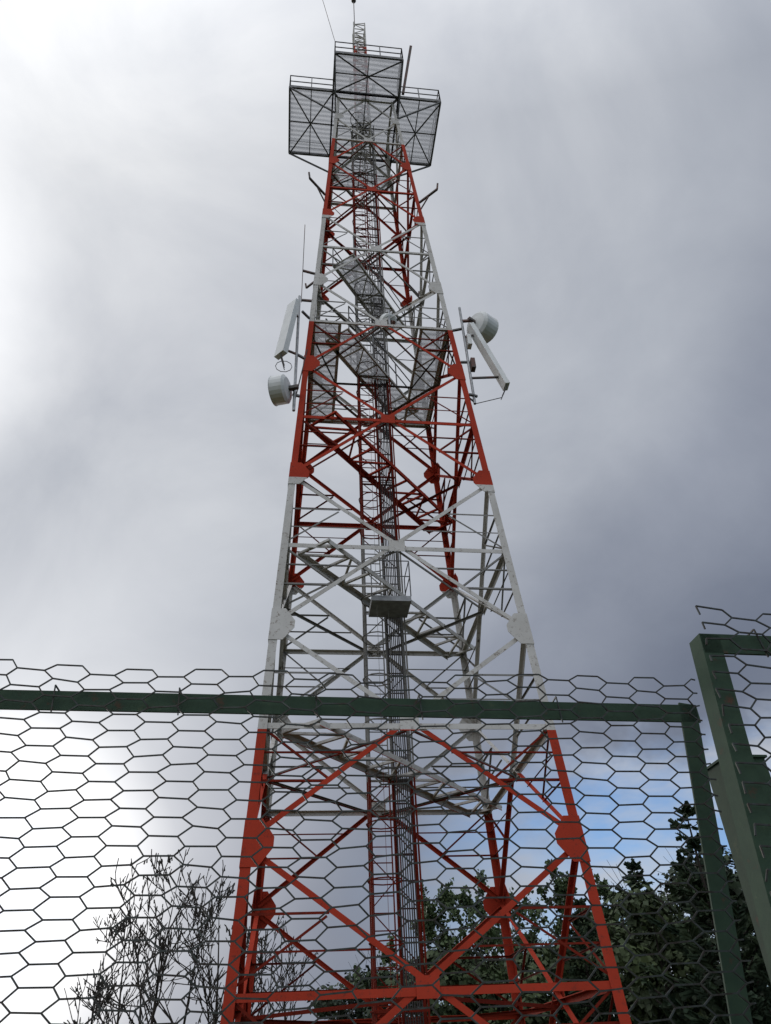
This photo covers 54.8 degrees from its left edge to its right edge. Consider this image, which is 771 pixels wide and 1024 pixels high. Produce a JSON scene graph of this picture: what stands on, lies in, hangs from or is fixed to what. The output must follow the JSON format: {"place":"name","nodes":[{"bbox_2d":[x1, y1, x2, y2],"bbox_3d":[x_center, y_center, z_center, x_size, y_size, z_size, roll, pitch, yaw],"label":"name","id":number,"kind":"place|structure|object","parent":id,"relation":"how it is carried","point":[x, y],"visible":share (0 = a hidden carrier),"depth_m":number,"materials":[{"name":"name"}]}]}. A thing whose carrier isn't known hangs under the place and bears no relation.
{"place":"outdoors","nodes":[
{"label":"outdoors","id":0,"kind":"place"},
{"bbox_2d":[63,847,295,1023],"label":"bare tree","id":1,"kind":"object","parent":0,"point":[162,946],"depth_m":18.30,"materials":[{"name":"brown plant"}]},
{"bbox_2d":[307,946,370,1019],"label":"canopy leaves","id":2,"kind":"object","parent":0,"point":[338,1002],"depth_m":34.93,"materials":[{"name":"green plant"}]},
{"bbox_2d":[0,0,770,1023],"label":"sky","id":3,"kind":"structure","parent":0,"point":[601,169],"materials":[{"name":"grey"}]},
{"bbox_2d":[360,950,441,1018],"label":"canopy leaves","id":4,"kind":"object","parent":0,"point":[366,1012],"depth_m":31.67,"materials":[{"name":"green plant"}]},
{"bbox_2d":[351,877,471,1016],"bbox_3d":[1.671,21.124,31.689,5.610,10.308,3.930,19,-43,-25],"label":"birch tree","id":5,"kind":"object","parent":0,"point":[430,911],"depth_m":33.05,"materials":[{"name":"green plant"}]},
{"bbox_2d":[377,929,490,1023],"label":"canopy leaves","id":6,"kind":"object","parent":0,"point":[445,979],"depth_m":28.96,"materials":[{"name":"green plant"}]},
{"bbox_2d":[409,936,507,1023],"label":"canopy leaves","id":7,"kind":"object","parent":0,"point":[490,997],"depth_m":29.74,"materials":[{"name":"green plant"}]},
{"bbox_2d":[426,918,506,1009],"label":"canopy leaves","id":8,"kind":"object","parent":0,"point":[477,949],"depth_m":36.28,"materials":[{"name":"green plant"}]},
{"bbox_2d":[440,869,547,1023],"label":"birch tree leaves","id":9,"kind":"object","parent":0,"point":[466,901],"depth_m":31.61,"materials":[{"name":"green plant"}]},
{"bbox_2d":[462,948,548,1023],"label":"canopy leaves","id":10,"kind":"object","parent":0,"point":[496,966],"depth_m":31.64,"materials":[{"name":"green plant"}]},
{"bbox_2d":[488,930,597,1023],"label":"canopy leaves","id":11,"kind":"object","parent":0,"point":[537,978],"depth_m":25.35,"materials":[{"name":"green plant"}]},
{"bbox_2d":[512,859,601,1011],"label":"birch tree leaves","id":12,"kind":"object","parent":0,"point":[560,886],"depth_m":35.08,"materials":[{"name":"green plant"}]},
{"bbox_2d":[524,916,624,1023],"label":"canopy leaves","id":13,"kind":"object","parent":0,"point":[555,946],"depth_m":29.78,"materials":[{"name":"green plant"}]},
{"bbox_2d":[555,897,673,1023],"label":"canopy leaves","id":14,"kind":"object","parent":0,"point":[618,928],"depth_m":27.43,"materials":[{"name":"green plant"}]},
{"bbox_2d":[575,869,680,985],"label":"birch tree leaves","id":15,"kind":"object","parent":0,"point":[609,895],"depth_m":31.57,"materials":[{"name":"green plant"}]},
{"bbox_2d":[571,862,751,1023],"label":"canopy leaves","id":16,"kind":"object","parent":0,"point":[623,956],"depth_m":22.99,"materials":[{"name":"green plant"}]},
{"bbox_2d":[605,872,719,1012],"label":"canopy leaves","id":17,"kind":"object","parent":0,"point":[673,899],"depth_m":29.24,"materials":[{"name":"green plant"}]},
{"bbox_2d":[658,849,766,987],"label":"canopy leaves","id":18,"kind":"object","parent":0,"point":[671,872],"depth_m":26.97,"materials":[{"name":"green plant"}]},
{"bbox_2d":[677,847,768,1015],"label":"canopy leaves","id":19,"kind":"object","parent":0,"point":[736,889],"depth_m":20.60,"materials":[{"name":"green plant"}]},
{"bbox_2d":[707,755,770,981],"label":"fence post","id":20,"kind":"object","parent":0,"point":[718,788],"visible":0.21,"depth_m":1.59,"materials":[{"name":"green metal"}]},
{"label":"ground","id":21,"kind":"structure","parent":0,"visible":0},
{"bbox_2d":[64,910,136,1023],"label":"bare tree","id":22,"kind":"object","parent":21,"relation":"on","point":[99,989],"depth_m":20.41,"materials":[{"name":"brown plant"}]},
{"bbox_2d":[70,866,189,1023],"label":"bare tree","id":23,"kind":"object","parent":21,"relation":"on","point":[115,992],"depth_m":24.03,"materials":[{"name":"brown plant"}]},
{"bbox_2d":[127,868,234,1023],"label":"bare tree","id":24,"kind":"object","parent":21,"relation":"on","point":[179,963],"depth_m":24.66,"materials":[{"name":"brown plant"}]},
{"bbox_2d":[184,924,280,1023],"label":"bare tree","id":25,"kind":"object","parent":21,"relation":"on","point":[255,980],"depth_m":20.09,"materials":[{"name":"brown plant"}]},
{"bbox_2d":[171,860,301,1023],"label":"bare tree","id":26,"kind":"object","parent":21,"relation":"on","point":[217,977],"depth_m":21.39,"materials":[{"name":"brown plant"}]},
{"bbox_2d":[229,920,358,1019],"bbox_3d":[-3.177,16.909,23.388,4.169,7.215,2.733,35,-51,-39],"label":"bare tree","id":27,"kind":"object","parent":21,"relation":"on","point":[293,973],"depth_m":24.48,"materials":[{"name":"brown plant"}]},
{"bbox_2d":[0,690,752,1023],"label":"fence frame","id":28,"kind":"object","parent":21,"relation":"on","point":[724,940],"visible":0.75,"depth_m":1.54,"materials":[{"name":"green metal"}]},
{"bbox_2d":[0,659,755,1023],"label":"fence mesh","id":29,"kind":"object","parent":21,"relation":"on","point":[314,711],"visible":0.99,"depth_m":1.39,"materials":[{"name":"metal"}]},
{"bbox_2d":[220,22,631,1023],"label":"lattice tower","id":30,"kind":"structure","parent":21,"relation":"on","point":[282,622],"depth_m":17.34,"materials":[{"name":"metal"}]},
{"bbox_2d":[290,55,444,423],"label":"platform mesh panels","id":31,"kind":"object","parent":30,"relation":"attached to","point":[297,129],"visible":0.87,"depth_m":32.94,"materials":[{"name":"grey metal"}]},
{"bbox_2d":[288,41,477,595],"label":"tower platforms","id":32,"kind":"object","parent":30,"relation":"attached to","point":[437,101],"visible":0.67,"depth_m":32.79,"materials":[{"name":"grey metal"}]},
{"bbox_2d":[292,295,475,617],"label":"tower rest platform","id":33,"kind":"structure","parent":30,"relation":"attached to","point":[395,606],"depth_m":18.11,"materials":[{"name":"grey metal"}]},
{"bbox_2d":[268,298,509,405],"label":"antennas","id":34,"kind":"object","parent":30,"relation":"attached to","point":[483,329],"visible":0.79,"depth_m":20.98,"materials":[{"name":"white plastic"}]},
{"bbox_2d":[275,149,507,1023],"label":"tower cables","id":35,"kind":"object","parent":30,"relation":"attached to","point":[384,430],"visible":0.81,"depth_m":17.87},
{"bbox_2d":[288,0,498,390],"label":"antennas","id":36,"kind":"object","parent":30,"relation":"attached to","point":[393,322],"depth_m":24.72,"materials":[{"name":"grey metal"}]},
{"bbox_2d":[563,897,626,1022],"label":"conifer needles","id":37,"kind":"object","parent":21,"relation":"on","point":[582,1012],"depth_m":24.77,"materials":[{"name":"green plant"}]},
{"bbox_2d":[614,858,707,1023],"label":"conifer needles","id":38,"kind":"object","parent":21,"relation":"on","point":[633,865],"depth_m":25.41,"materials":[{"name":"green plant"}]},
{"bbox_2d":[638,800,770,1023],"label":"tall conifer","id":39,"kind":"object","parent":21,"relation":"on","point":[683,932],"depth_m":18.96,"materials":[{"name":"green plant"}]},
{"bbox_2d":[689,633,770,968],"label":"fence frame","id":40,"kind":"object","parent":21,"relation":"on","point":[756,864],"visible":1,"depth_m":1.27,"materials":[{"name":"green metal"}]},
{"bbox_2d":[695,605,770,894],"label":"fence","id":41,"kind":"object","parent":21,"relation":"on","point":[752,710],"visible":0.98,"depth_m":1.33,"materials":[{"name":"metal"}]},
{"bbox_2d":[746,915,770,1020],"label":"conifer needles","id":42,"kind":"object","parent":21,"relation":"on","point":[763,976],"depth_m":17.77,"materials":[{"name":"green plant"}]}
]}

